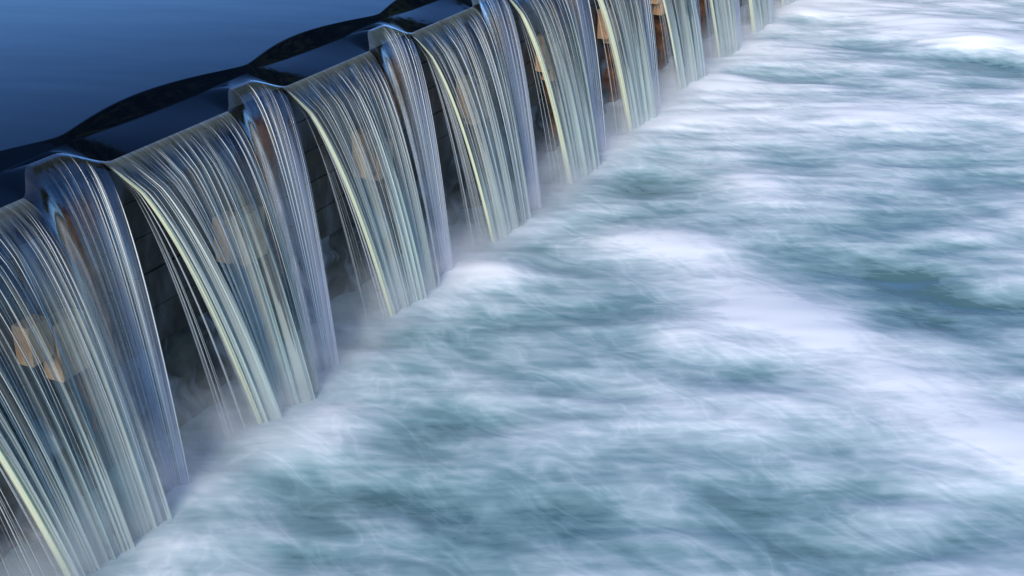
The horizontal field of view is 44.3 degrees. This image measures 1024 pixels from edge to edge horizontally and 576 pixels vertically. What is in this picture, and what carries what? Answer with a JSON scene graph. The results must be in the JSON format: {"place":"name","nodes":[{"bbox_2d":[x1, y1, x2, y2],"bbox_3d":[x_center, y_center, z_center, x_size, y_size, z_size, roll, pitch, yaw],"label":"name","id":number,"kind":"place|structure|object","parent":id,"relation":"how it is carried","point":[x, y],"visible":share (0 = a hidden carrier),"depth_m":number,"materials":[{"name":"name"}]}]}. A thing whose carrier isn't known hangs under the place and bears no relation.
{"place":"outdoors","nodes":[
{"label":"outdoors","id":0,"kind":"place"},
{"bbox_2d":[0,0,472,207],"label":"river water","id":1,"kind":"structure","parent":0,"point":[104,80],"depth_m":6.34,"materials":[{"name":"blue liquid"}]},
{"bbox_2d":[0,227,156,575],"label":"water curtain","id":2,"kind":"object","parent":1,"relation":"hanging from","point":[40,521],"visible":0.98,"depth_m":4.87,"materials":[{"name":"white liquid"}]},
{"bbox_2d":[123,134,318,423],"bbox_3d":[-1.312,0.098,5.818,0.508,1.637,0.862,11,27,22],"label":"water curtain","id":3,"kind":"object","parent":1,"relation":"hanging from","point":[271,387],"visible":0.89,"depth_m":5.90,"materials":[{"name":"white liquid"}]},
{"bbox_2d":[298,66,436,316],"bbox_3d":[-0.784,-0.394,6.907,0.458,1.635,0.874,11,27,22],"label":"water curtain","id":4,"kind":"object","parent":1,"relation":"hanging from","point":[385,152],"visible":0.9,"depth_m":6.99,"materials":[{"name":"white liquid"}]},
{"bbox_2d":[407,16,525,241],"bbox_3d":[-0.230,-0.880,7.976,0.478,1.637,0.870,11,27,22],"label":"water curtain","id":5,"kind":"object","parent":1,"relation":"hanging from","point":[474,159],"visible":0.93,"depth_m":7.99,"materials":[{"name":"white liquid"}]},
{"bbox_2d":[515,0,599,183],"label":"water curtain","id":6,"kind":"object","parent":1,"relation":"hanging from","point":[561,139],"visible":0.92,"depth_m":9.12,"materials":[{"name":"white liquid"}]},
{"bbox_2d":[595,0,655,131],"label":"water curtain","id":7,"kind":"object","parent":1,"relation":"hanging from","point":[610,32],"visible":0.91,"depth_m":10.17,"materials":[{"name":"white liquid"}]},
{"bbox_2d":[663,0,706,89],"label":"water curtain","id":8,"kind":"object","parent":1,"relation":"hanging from","point":[670,25],"visible":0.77,"depth_m":11.32,"materials":[{"name":"white liquid"}]},
{"bbox_2d":[705,0,738,57],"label":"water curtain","id":9,"kind":"object","parent":1,"relation":"hanging from","point":[713,9],"visible":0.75,"depth_m":12.43,"materials":[{"name":"white liquid"}]},
{"bbox_2d":[748,0,771,32],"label":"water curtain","id":10,"kind":"object","parent":1,"relation":"hanging from","point":[752,16],"visible":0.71,"depth_m":13.52,"materials":[{"name":"white liquid"}]},
{"bbox_2d":[781,0,795,6],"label":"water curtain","id":11,"kind":"object","parent":1,"relation":"hanging from","point":[787,2],"visible":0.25,"depth_m":14.64,"materials":[{"name":"white liquid"}]},
{"bbox_2d":[24,0,485,195],"label":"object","id":12,"kind":"structure","parent":0,"point":[50,170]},
{"bbox_2d":[0,0,1023,575],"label":"pool water","id":13,"kind":"structure","parent":0,"point":[752,304],"depth_m":6.55,"materials":[{"name":"blue liquid"}]},
{"bbox_2d":[59,153,189,515],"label":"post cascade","id":14,"kind":"object","parent":13,"relation":"in","point":[153,492],"visible":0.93,"depth_m":5.26,"materials":[{"name":"liquid"}]},
{"bbox_2d":[251,80,338,383],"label":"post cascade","id":15,"kind":"object","parent":13,"relation":"in","point":[289,245],"visible":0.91,"depth_m":6.27,"materials":[{"name":"liquid"}]},
{"bbox_2d":[0,0,747,561],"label":"weir","id":16,"kind":"object","parent":13,"relation":"in","point":[68,218],"visible":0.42,"depth_m":6.34,"materials":[{"name":"liquid"}]},
{"bbox_2d":[383,25,452,284],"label":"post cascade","id":17,"kind":"object","parent":13,"relation":"in","point":[407,123],"visible":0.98,"depth_m":7.36,"materials":[{"name":"liquid"}]},
{"bbox_2d":[480,1,541,217],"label":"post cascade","id":18,"kind":"object","parent":13,"relation":"in","point":[519,124],"visible":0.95,"depth_m":8.46,"materials":[{"name":"liquid"}]},
{"bbox_2d":[569,0,604,160],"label":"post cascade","id":19,"kind":"object","parent":13,"relation":"in","point":[578,37],"visible":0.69,"depth_m":9.56,"materials":[{"name":"liquid"}]},
{"bbox_2d":[637,0,658,112],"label":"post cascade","id":20,"kind":"object","parent":13,"relation":"in","point":[650,87],"visible":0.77,"depth_m":10.65,"materials":[{"name":"liquid"}]},
{"bbox_2d":[689,0,702,75],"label":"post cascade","id":21,"kind":"object","parent":13,"relation":"in","point":[693,28],"visible":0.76,"depth_m":11.73,"materials":[{"name":"liquid"}]},
{"bbox_2d":[731,1,739,45],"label":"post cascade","id":22,"kind":"object","parent":13,"relation":"in","point":[733,26],"visible":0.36,"depth_m":12.89,"materials":[{"name":"liquid"}]},
{"bbox_2d":[766,0,772,22],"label":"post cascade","id":23,"kind":"object","parent":13,"relation":"in","point":[768,11],"visible":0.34,"depth_m":13.91,"materials":[{"name":"liquid"}]}
]}

